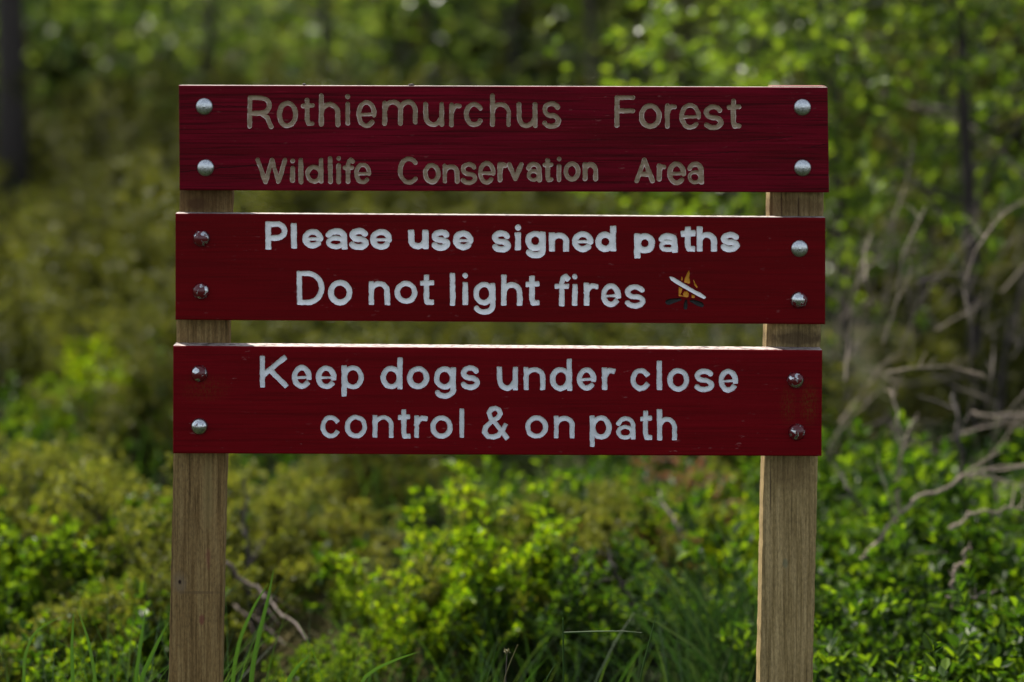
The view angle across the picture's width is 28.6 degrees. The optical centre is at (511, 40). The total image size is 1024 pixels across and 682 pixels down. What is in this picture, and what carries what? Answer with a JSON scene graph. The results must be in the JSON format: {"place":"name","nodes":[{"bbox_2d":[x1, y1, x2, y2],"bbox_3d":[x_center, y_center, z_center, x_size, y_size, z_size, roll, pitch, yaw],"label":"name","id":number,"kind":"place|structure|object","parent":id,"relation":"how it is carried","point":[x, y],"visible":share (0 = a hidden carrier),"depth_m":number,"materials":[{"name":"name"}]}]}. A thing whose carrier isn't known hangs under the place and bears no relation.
{"place":"outdoors","nodes":[
{"label":"outdoors","id":0,"kind":"place"},
{"bbox_2d":[0,0,1023,681],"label":"ground","id":1,"kind":"structure","parent":0,"point":[164,478],"depth_m":7.10,"materials":[{"name":"plant"}]},
{"bbox_2d":[0,0,27,259],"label":"pine tree","id":2,"kind":"object","parent":1,"relation":"on","point":[13,126],"visible":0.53,"depth_m":11.46,"materials":[{"name":"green plant"}]},
{"bbox_2d":[22,614,64,681],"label":"grass sprig","id":3,"kind":"object","parent":1,"relation":"on","point":[24,659],"depth_m":3.70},
{"bbox_2d":[0,312,101,417],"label":"juniper bush","id":4,"kind":"object","parent":1,"relation":"on","point":[33,369],"visible":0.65,"depth_m":7.55,"materials":[{"name":"green plant"}]},
{"bbox_2d":[0,168,120,313],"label":"juniper bush","id":5,"kind":"object","parent":1,"relation":"on","point":[20,223],"visible":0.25,"depth_m":9.73,"materials":[{"name":"green plant"}]},
{"bbox_2d":[0,432,130,538],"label":"juniper bush","id":6,"kind":"object","parent":1,"relation":"on","point":[87,450],"visible":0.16,"depth_m":5.43,"materials":[{"name":"green plant"}]},
{"bbox_2d":[0,438,136,608],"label":"juniper bush","id":7,"kind":"object","parent":1,"relation":"on","point":[13,510],"visible":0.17,"depth_m":5.15,"materials":[{"name":"green plant"}]},
{"bbox_2d":[0,599,136,681],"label":"bilberry shrub","id":8,"kind":"object","parent":1,"relation":"on","point":[58,647],"visible":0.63,"depth_m":4.35,"materials":[{"name":"green plant"}]},
{"bbox_2d":[0,560,140,681],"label":"juniper bush","id":9,"kind":"object","parent":1,"relation":"on","point":[117,602],"visible":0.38,"depth_m":4.43,"materials":[{"name":"green plant"}]},
{"bbox_2d":[70,612,74,681],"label":"grass sprig","id":10,"kind":"object","parent":1,"relation":"on","point":[72,660],"depth_m":3.55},
{"bbox_2d":[0,375,147,466],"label":"bilberry shrub","id":11,"kind":"object","parent":1,"relation":"on","point":[18,412],"visible":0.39,"depth_m":6.71,"materials":[{"name":"green plant"}]},
{"bbox_2d":[23,0,137,133],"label":"conifer tree","id":12,"kind":"object","parent":1,"relation":"on","point":[61,71],"visible":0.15,"depth_m":14.72,"materials":[{"name":"green plant"}]},
{"bbox_2d":[0,483,170,656],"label":"bilberry shrub","id":13,"kind":"object","parent":1,"relation":"on","point":[57,547],"visible":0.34,"depth_m":4.67,"materials":[{"name":"green plant"}]},
{"bbox_2d":[0,496,171,618],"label":"bilberry shrub","id":14,"kind":"object","parent":1,"relation":"on","point":[16,561],"visible":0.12,"depth_m":4.84,"materials":[{"name":"green plant"}]},
{"bbox_2d":[0,228,174,384],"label":"juniper bush","id":15,"kind":"object","parent":1,"relation":"on","point":[107,307],"visible":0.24,"depth_m":8.18,"materials":[{"name":"green plant"}]},
{"bbox_2d":[78,611,96,681],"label":"grass sprig","id":16,"kind":"object","parent":1,"relation":"on","point":[91,659],"depth_m":3.60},
{"bbox_2d":[44,325,172,463],"bbox_3d":[-1.401,1.242,7.003,0.456,0.475,0.687,0,0,-11],"label":"bilberry shrub","id":17,"kind":"object","parent":1,"relation":"on","point":[82,379],"visible":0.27,"depth_m":6.89,"materials":[{"name":"green plant"}]},
{"bbox_2d":[69,0,183,121],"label":"conifer tree","id":18,"kind":"object","parent":1,"relation":"on","point":[116,52],"visible":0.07,"depth_m":16.29,"materials":[{"name":"green plant"}]},
{"bbox_2d":[134,610,145,681],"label":"grass sprig","id":19,"kind":"object","parent":1,"relation":"on","point":[136,674],"depth_m":3.70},
{"bbox_2d":[0,73,281,290],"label":"juniper bush","id":20,"kind":"object","parent":1,"relation":"on","point":[117,177],"visible":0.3,"depth_m":9.16,"materials":[{"name":"green plant"}]},
{"bbox_2d":[31,452,254,575],"bbox_3d":[-0.934,1.287,5.069,0.569,0.573,0.550,0,0,-11],"label":"juniper bush","id":21,"kind":"object","parent":1,"relation":"on","point":[94,506],"visible":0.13,"depth_m":4.92,"materials":[{"name":"green plant"}]},
{"bbox_2d":[46,527,239,681],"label":"bilberry shrub","id":22,"kind":"object","parent":1,"relation":"on","point":[80,566],"visible":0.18,"depth_m":4.58,"materials":[{"name":"green plant"}]},
{"bbox_2d":[139,623,167,681],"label":"grass sprig","id":23,"kind":"object","parent":1,"relation":"on","point":[145,668],"depth_m":3.55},
{"bbox_2d":[37,492,296,681],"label":"juniper bush","id":24,"kind":"object","parent":1,"relation":"on","point":[161,582],"visible":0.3,"depth_m":4.64,"materials":[{"name":"green plant"}]},
{"bbox_2d":[228,593,285,646],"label":"dead branch","id":25,"kind":"object","parent":24,"relation":"attached to","point":[244,614],"visible":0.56,"depth_m":4.61,"materials":[{"name":"wood"}]},
{"bbox_2d":[25,0,328,208],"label":"birch tree","id":26,"kind":"object","parent":1,"relation":"on","point":[146,35],"visible":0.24,"depth_m":13.38,"materials":[{"name":"green plant"}]},
{"bbox_2d":[124,453,342,647],"bbox_3d":[-0.676,1.285,5.010,0.542,0.529,0.718,0,0,-16],"label":"juniper bush","id":27,"kind":"object","parent":1,"relation":"on","point":[274,508],"visible":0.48,"depth_m":5.00,"materials":[{"name":"green plant"}]},
{"bbox_2d":[117,0,371,113],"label":"birch tree","id":28,"kind":"object","parent":1,"relation":"on","point":[209,21],"visible":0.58,"depth_m":11.72,"materials":[{"name":"green plant"}]},
{"bbox_2d":[226,477,268,637],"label":"dead branch","id":29,"kind":"object","parent":1,"relation":"on","point":[249,561],"visible":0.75,"depth_m":4.72,"materials":[{"name":"wood"}]},
{"bbox_2d":[231,584,267,681],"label":"grass sprig","id":30,"kind":"object","parent":1,"relation":"on","point":[240,641],"depth_m":3.65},
{"bbox_2d":[249,570,273,681],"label":"grass sprig","id":31,"kind":"object","parent":1,"relation":"on","point":[254,657],"depth_m":3.60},
{"bbox_2d":[226,561,307,645],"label":"dead branch","id":32,"kind":"object","parent":1,"relation":"on","point":[231,567],"visible":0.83,"depth_m":4.44,"materials":[{"name":"wood"}]},
{"bbox_2d":[112,0,489,203],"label":"birch tree","id":33,"kind":"object","parent":1,"relation":"on","point":[324,34],"visible":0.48,"depth_m":11.15,"materials":[{"name":"green plant"}]},
{"bbox_2d":[236,465,409,621],"bbox_3d":[-0.533,1.342,5.296,0.524,0.420,0.591,0,0,-23],"label":"juniper bush","id":34,"kind":"object","parent":1,"relation":"on","point":[343,522],"visible":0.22,"depth_m":5.22,"materials":[{"name":"green plant"}]},
{"bbox_2d":[257,622,401,681],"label":"bilberry shrub","id":35,"kind":"object","parent":1,"relation":"on","point":[301,674],"visible":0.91,"depth_m":4.43,"materials":[{"name":"green plant"}]},
{"bbox_2d":[299,454,398,541],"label":"juniper bush","id":36,"kind":"object","parent":1,"relation":"on","point":[351,479],"visible":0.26,"depth_m":5.99,"materials":[{"name":"green plant"}]},
{"bbox_2d":[325,576,418,646],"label":"bilberry shrub","id":37,"kind":"object","parent":1,"relation":"on","point":[343,603],"visible":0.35,"depth_m":4.86,"materials":[{"name":"green plant"}]},
{"bbox_2d":[271,0,513,84],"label":"conifer tree","id":38,"kind":"object","parent":1,"relation":"on","point":[421,6],"visible":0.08,"depth_m":14.68,"materials":[{"name":"green plant"}]},
{"bbox_2d":[376,456,459,524],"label":"juniper bush","id":39,"kind":"object","parent":1,"relation":"on","point":[426,484],"visible":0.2,"depth_m":6.26,"materials":[{"name":"green plant"}]},
{"bbox_2d":[328,539,526,681],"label":"bilberry shrub","id":40,"kind":"object","parent":1,"relation":"on","point":[404,634],"visible":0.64,"depth_m":4.56,"materials":[{"name":"green plant"}]},
{"bbox_2d":[327,0,534,84],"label":"birch tree","id":41,"kind":"object","parent":1,"relation":"on","point":[401,55],"visible":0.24,"depth_m":13.04,"materials":[{"name":"green plant"}]},
{"bbox_2d":[426,0,459,207],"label":"pine tree","id":42,"kind":"object","parent":1,"relation":"on","point":[431,12],"visible":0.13,"depth_m":13.46,"materials":[{"name":"plant"}]},
{"bbox_2d":[0,371,939,681],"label":"undergrowth","id":43,"kind":"object","parent":1,"relation":"on","point":[582,477],"visible":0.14,"depth_m":5.14,"materials":[{"name":"green plant"}]},
{"bbox_2d":[595,548,635,624],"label":"dead branch","id":44,"kind":"object","parent":43,"relation":"on","point":[621,587],"visible":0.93,"depth_m":4.50,"materials":[{"name":"wood"}]},
{"bbox_2d":[393,457,586,681],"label":"bilberry shrub","id":45,"kind":"object","parent":1,"relation":"on","point":[537,547],"visible":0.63,"depth_m":4.64,"materials":[{"name":"green plant"}]},
{"bbox_2d":[168,85,828,681],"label":"forest sign","id":46,"kind":"object","parent":1,"relation":"on","point":[768,273],"visible":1,"depth_m":3.43,"materials":[{"name":"red"}]},
{"bbox_2d":[380,474,639,669],"bbox_3d":[0.025,1.297,4.814,0.500,0.488,0.662,0,0,19],"label":"shrub","id":47,"kind":"object","parent":1,"relation":"on","point":[604,522],"visible":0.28,"depth_m":4.84,"materials":[{"name":"green plant"}]},
{"bbox_2d":[0,0,1023,519],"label":"scrub","id":48,"kind":"object","parent":1,"relation":"on","point":[156,282],"visible":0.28,"depth_m":7.62,"materials":[{"name":"plant"}]},
{"bbox_2d":[416,0,611,201],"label":"conifer tree","id":49,"kind":"object","parent":1,"relation":"on","point":[477,52],"visible":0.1,"depth_m":13.74,"materials":[{"name":"green plant"}]},
{"bbox_2d":[12,0,1023,215],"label":"wood","id":50,"kind":"object","parent":1,"relation":"on","point":[121,64],"visible":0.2,"depth_m":12.65,"materials":[{"name":"plant"}]},
{"bbox_2d":[352,0,689,212],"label":"birch tree","id":51,"kind":"object","parent":1,"relation":"on","point":[512,40],"visible":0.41,"depth_m":12.11,"materials":[{"name":"green plant"}]},
{"bbox_2d":[466,529,647,681],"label":"bilberry shrub","id":52,"kind":"object","parent":1,"relation":"on","point":[567,601],"visible":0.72,"depth_m":4.51,"materials":[{"name":"green plant"}]},
{"bbox_2d":[444,0,694,211],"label":"birch tree","id":53,"kind":"object","parent":1,"relation":"on","point":[593,63],"visible":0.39,"depth_m":11.07,"materials":[{"name":"green plant"}]},
{"bbox_2d":[507,470,654,563],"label":"juniper bush","id":54,"kind":"object","parent":1,"relation":"on","point":[569,503],"visible":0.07,"depth_m":5.22,"materials":[{"name":"green plant"}]},
{"bbox_2d":[562,617,640,681],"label":"grass sprig","id":55,"kind":"object","parent":1,"relation":"on","point":[563,632],"depth_m":3.50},
{"bbox_2d":[522,0,745,208],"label":"conifer tree","id":56,"kind":"object","parent":1,"relation":"on","point":[629,14],"visible":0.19,"depth_m":12.68,"materials":[{"name":"green plant"}]},
{"bbox_2d":[555,472,729,600],"bbox_3d":[0.267,1.306,5.125,0.514,0.412,0.580,0,0,31],"label":"juniper bush","id":57,"kind":"object","parent":1,"relation":"on","point":[605,497],"visible":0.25,"depth_m":5.09,"materials":[{"name":"green plant"}]},
{"bbox_2d":[588,535,705,650],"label":"bilberry shrub","id":58,"kind":"object","parent":1,"relation":"on","point":[658,569],"visible":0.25,"depth_m":4.85,"materials":[{"name":"green plant"}]},
{"bbox_2d":[547,0,791,209],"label":"birch tree","id":59,"kind":"object","parent":1,"relation":"on","point":[646,80],"visible":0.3,"depth_m":11.25,"materials":[{"name":"green plant"}]},
{"bbox_2d":[624,479,758,626],"bbox_3d":[0.515,1.314,5.109,0.509,0.352,0.338,0,0,27],"label":"bilberry shrub","id":60,"kind":"object","parent":1,"relation":"on","point":[742,532],"visible":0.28,"depth_m":5.07,"materials":[{"name":"green plant"}]},
{"bbox_2d":[637,520,713,577],"bbox_3d":[0.401,1.276,5.010,0.280,0.151,0.087,0,0,43],"label":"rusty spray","id":61,"kind":"object","parent":60,"relation":"attached to","point":[675,563],"visible":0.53,"depth_m":5.00,"materials":[{"name":"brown plant"}]},
{"bbox_2d":[647,456,759,541],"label":"juniper bush","id":62,"kind":"object","parent":1,"relation":"on","point":[717,464],"visible":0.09,"depth_m":5.72,"materials":[{"name":"green plant"}]},
{"bbox_2d":[630,455,706,495],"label":"shrub","id":63,"kind":"object","parent":62,"relation":"attached to","point":[652,471],"visible":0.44,"depth_m":5.78,"materials":[{"name":"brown plant"}]},
{"bbox_2d":[575,0,932,345],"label":"birch tree","id":64,"kind":"object","parent":1,"relation":"on","point":[700,196],"visible":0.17,"depth_m":7.76,"materials":[{"name":"green plant"}]},
{"bbox_2d":[505,508,1015,681],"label":"dark grass","id":65,"kind":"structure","parent":1,"relation":"on","point":[706,654],"depth_m":4.36,"materials":[{"name":"plant"}]},
{"bbox_2d":[543,0,1023,403],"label":"birch tree","id":66,"kind":"object","parent":1,"relation":"on","point":[812,58],"visible":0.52,"depth_m":6.71,"materials":[{"name":"green plant"}]},
{"bbox_2d":[825,240,869,357],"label":"dead branch","id":67,"kind":"object","parent":66,"relation":"attached to","point":[837,334],"visible":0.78,"depth_m":6.60,"materials":[{"name":"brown wood"}]},
{"bbox_2d":[850,244,937,358],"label":"dead branch","id":68,"kind":"object","parent":66,"relation":"attached to","point":[884,297],"visible":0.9,"depth_m":6.21,"materials":[{"name":"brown wood"}]},
{"bbox_2d":[893,226,939,360],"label":"dead branch","id":69,"kind":"object","parent":66,"relation":"attached to","point":[911,337],"visible":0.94,"depth_m":5.99,"materials":[{"name":"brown wood"}]},
{"bbox_2d":[736,598,908,681],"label":"bilberry shrub","id":70,"kind":"object","parent":1,"relation":"on","point":[900,646],"visible":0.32,"depth_m":4.25,"materials":[{"name":"green plant"}]},
{"bbox_2d":[625,0,1023,449],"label":"birch tree","id":71,"kind":"object","parent":1,"relation":"on","point":[965,148],"visible":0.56,"depth_m":6.63,"materials":[{"name":"green plant"}]},
{"bbox_2d":[870,184,907,368],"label":"dead branch","id":72,"kind":"object","parent":71,"relation":"attached to","point":[887,282],"visible":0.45,"depth_m":6.99,"materials":[{"name":"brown wood"}]},
{"bbox_2d":[858,77,1023,177],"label":"dead branch","id":73,"kind":"object","parent":71,"relation":"attached to","point":[972,127],"visible":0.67,"depth_m":6.82,"materials":[{"name":"brown wood"}]},
{"bbox_2d":[654,398,1023,681],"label":"undergrowth","id":74,"kind":"object","parent":1,"relation":"on","point":[889,548],"visible":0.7,"depth_m":4.65,"materials":[{"name":"green plant"}]},
{"bbox_2d":[644,490,691,561],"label":"dead branch","id":75,"kind":"object","parent":74,"relation":"on","point":[678,528],"visible":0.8,"depth_m":4.83,"materials":[{"name":"brown wood"}]},
{"bbox_2d":[664,455,742,521],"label":"shrub","id":76,"kind":"object","parent":74,"relation":"on","point":[688,482],"visible":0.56,"depth_m":5.42,"materials":[{"name":"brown plant"}]},
{"bbox_2d":[834,450,869,522],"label":"dead branch","id":77,"kind":"object","parent":74,"relation":"on","point":[865,513],"visible":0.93,"depth_m":4.71,"materials":[{"name":"wood"}]},
{"bbox_2d":[828,376,881,487],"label":"dead branch","id":78,"kind":"object","parent":74,"relation":"on","point":[829,452],"visible":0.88,"depth_m":5.49,"materials":[{"name":"brown wood"}]},
{"bbox_2d":[831,221,887,380],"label":"dead branch","id":79,"kind":"object","parent":74,"relation":"on","point":[847,338],"visible":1,"depth_m":5.03,"materials":[{"name":"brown wood"}]},
{"bbox_2d":[883,372,918,535],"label":"dead branch","id":80,"kind":"object","parent":74,"relation":"on","point":[899,469],"visible":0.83,"depth_m":4.91,"materials":[{"name":"brown wood"}]},
{"bbox_2d":[882,204,925,343],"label":"dead branch","id":81,"kind":"object","parent":74,"relation":"on","point":[898,287],"visible":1,"depth_m":5.07,"materials":[{"name":"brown wood"}]},
{"bbox_2d":[890,138,919,269],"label":"dead branch","id":82,"kind":"object","parent":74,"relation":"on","point":[897,209],"visible":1,"depth_m":5.75,"materials":[{"name":"brown wood"}]},
{"bbox_2d":[860,450,1023,559],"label":"dead branch","id":83,"kind":"object","parent":74,"relation":"on","point":[888,525],"visible":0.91,"depth_m":4.64,"materials":[{"name":"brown wood"}]},
{"bbox_2d":[948,483,1023,531],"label":"dead branch","id":84,"kind":"object","parent":74,"relation":"on","point":[960,523],"visible":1,"depth_m":4.60,"materials":[{"name":"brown wood"}]},
{"bbox_2d":[952,269,1023,429],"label":"dead branch","id":85,"kind":"object","parent":74,"relation":"on","point":[1001,375],"visible":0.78,"depth_m":6.40,"materials":[{"name":"wood"}]},
{"bbox_2d":[897,340,1023,395],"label":"dead branch","id":86,"kind":"object","parent":85,"relation":"attached to","point":[952,375],"visible":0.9,"depth_m":6.42,"materials":[{"name":"brown wood"}]},
{"bbox_2d":[989,393,1023,501],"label":"dead branch","id":87,"kind":"object","parent":74,"relation":"on","point":[994,442],"visible":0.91,"depth_m":5.00,"materials":[{"name":"brown wood"}]},
{"bbox_2d":[719,0,1023,426],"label":"birch tree","id":88,"kind":"object","parent":1,"relation":"on","point":[933,173],"visible":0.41,"depth_m":7.19,"materials":[{"name":"green plant"}]},
{"bbox_2d":[901,225,952,351],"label":"dead branch","id":89,"kind":"object","parent":88,"relation":"attached to","point":[906,312],"visible":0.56,"depth_m":7.09,"materials":[{"name":"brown wood"}]},
{"bbox_2d":[816,512,927,608],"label":"bilberry shrub","id":90,"kind":"object","parent":1,"relation":"on","point":[836,535],"visible":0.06,"depth_m":4.83,"materials":[{"name":"green plant"}]},
{"bbox_2d":[825,366,935,469],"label":"juniper bush","id":91,"kind":"object","parent":1,"relation":"on","point":[910,413],"visible":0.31,"depth_m":6.88,"materials":[{"name":"green plant"}]},
{"bbox_2d":[814,563,969,680],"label":"bilberry shrub","id":92,"kind":"object","parent":1,"relation":"on","point":[920,623],"visible":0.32,"depth_m":4.33,"materials":[{"name":"green plant"}]},
{"bbox_2d":[785,0,1023,230],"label":"birch tree","id":93,"kind":"object","parent":1,"relation":"on","point":[871,100],"visible":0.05,"depth_m":10.87,"materials":[{"name":"green plant"}]},
{"bbox_2d":[830,493,1011,605],"bbox_3d":[0.996,1.335,5.137,0.478,0.341,0.357,0,0,-22],"label":"bilberry shrub","id":94,"kind":"object","parent":1,"relation":"on","point":[919,538],"visible":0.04,"depth_m":5.17,"materials":[{"name":"green plant"}]},
{"bbox_2d":[820,0,1023,305],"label":"birch tree","id":95,"kind":"object","parent":1,"relation":"on","point":[981,83],"visible":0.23,"depth_m":9.84,"materials":[{"name":"green plant"}]},
{"bbox_2d":[864,452,990,503],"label":"bilberry shrub","id":96,"kind":"object","parent":1,"relation":"on","point":[985,465],"visible":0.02,"depth_m":5.89,"materials":[{"name":"green plant"}]},
{"bbox_2d":[902,209,991,345],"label":"dead branch","id":97,"kind":"object","parent":1,"relation":"on","point":[937,280],"visible":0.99,"depth_m":5.24,"materials":[{"name":"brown wood"}]},
{"bbox_2d":[935,236,982,367],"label":"dead branch","id":98,"kind":"object","parent":97,"relation":"attached to","point":[970,320],"visible":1,"depth_m":5.21,"materials":[{"name":"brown wood"}]},
{"bbox_2d":[875,575,1023,681],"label":"bilberry shrub","id":99,"kind":"object","parent":1,"relation":"on","point":[953,614],"visible":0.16,"depth_m":4.45,"materials":[{"name":"green plant"}]},
{"bbox_2d":[883,491,1023,621],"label":"bilberry shrub","id":100,"kind":"object","parent":1,"relation":"on","point":[992,506],"visible":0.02,"depth_m":5.16,"materials":[{"name":"green plant"}]},
{"bbox_2d":[889,280,1023,464],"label":"juniper bush","id":101,"kind":"object","parent":1,"relation":"on","point":[949,347],"visible":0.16,"depth_m":7.02,"materials":[{"name":"green plant"}]},
{"bbox_2d":[935,505,1023,648],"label":"bilberry shrub","id":102,"kind":"object","parent":1,"relation":"on","point":[1003,529],"visible":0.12,"depth_m":4.85,"materials":[{"name":"green plant"}]},
{"bbox_2d":[919,383,978,550],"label":"dead branch","id":103,"kind":"object","parent":102,"relation":"on","point":[960,447],"visible":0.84,"depth_m":4.91,"materials":[{"name":"wood"}]},
{"bbox_2d":[962,183,1023,282],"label":"dead branch","id":104,"kind":"object","parent":1,"relation":"on","point":[1000,216],"visible":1,"depth_m":4.97,"materials":[{"name":"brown wood"}]},
{"bbox_2d":[0,321,1023,681],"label":"green grass","id":105,"kind":"structure","parent":0,"point":[482,637],"depth_m":4.42,"materials":[{"name":"plant"}]},
{"bbox_2d":[224,313,1022,681],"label":"dry grass","id":106,"kind":"structure","parent":0,"point":[288,635],"depth_m":4.83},
{"bbox_2d":[890,319,997,417],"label":"juniper bush","id":107,"kind":"object","parent":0,"point":[925,349],"visible":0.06,"depth_m":7.62,"materials":[{"name":"green plant"}]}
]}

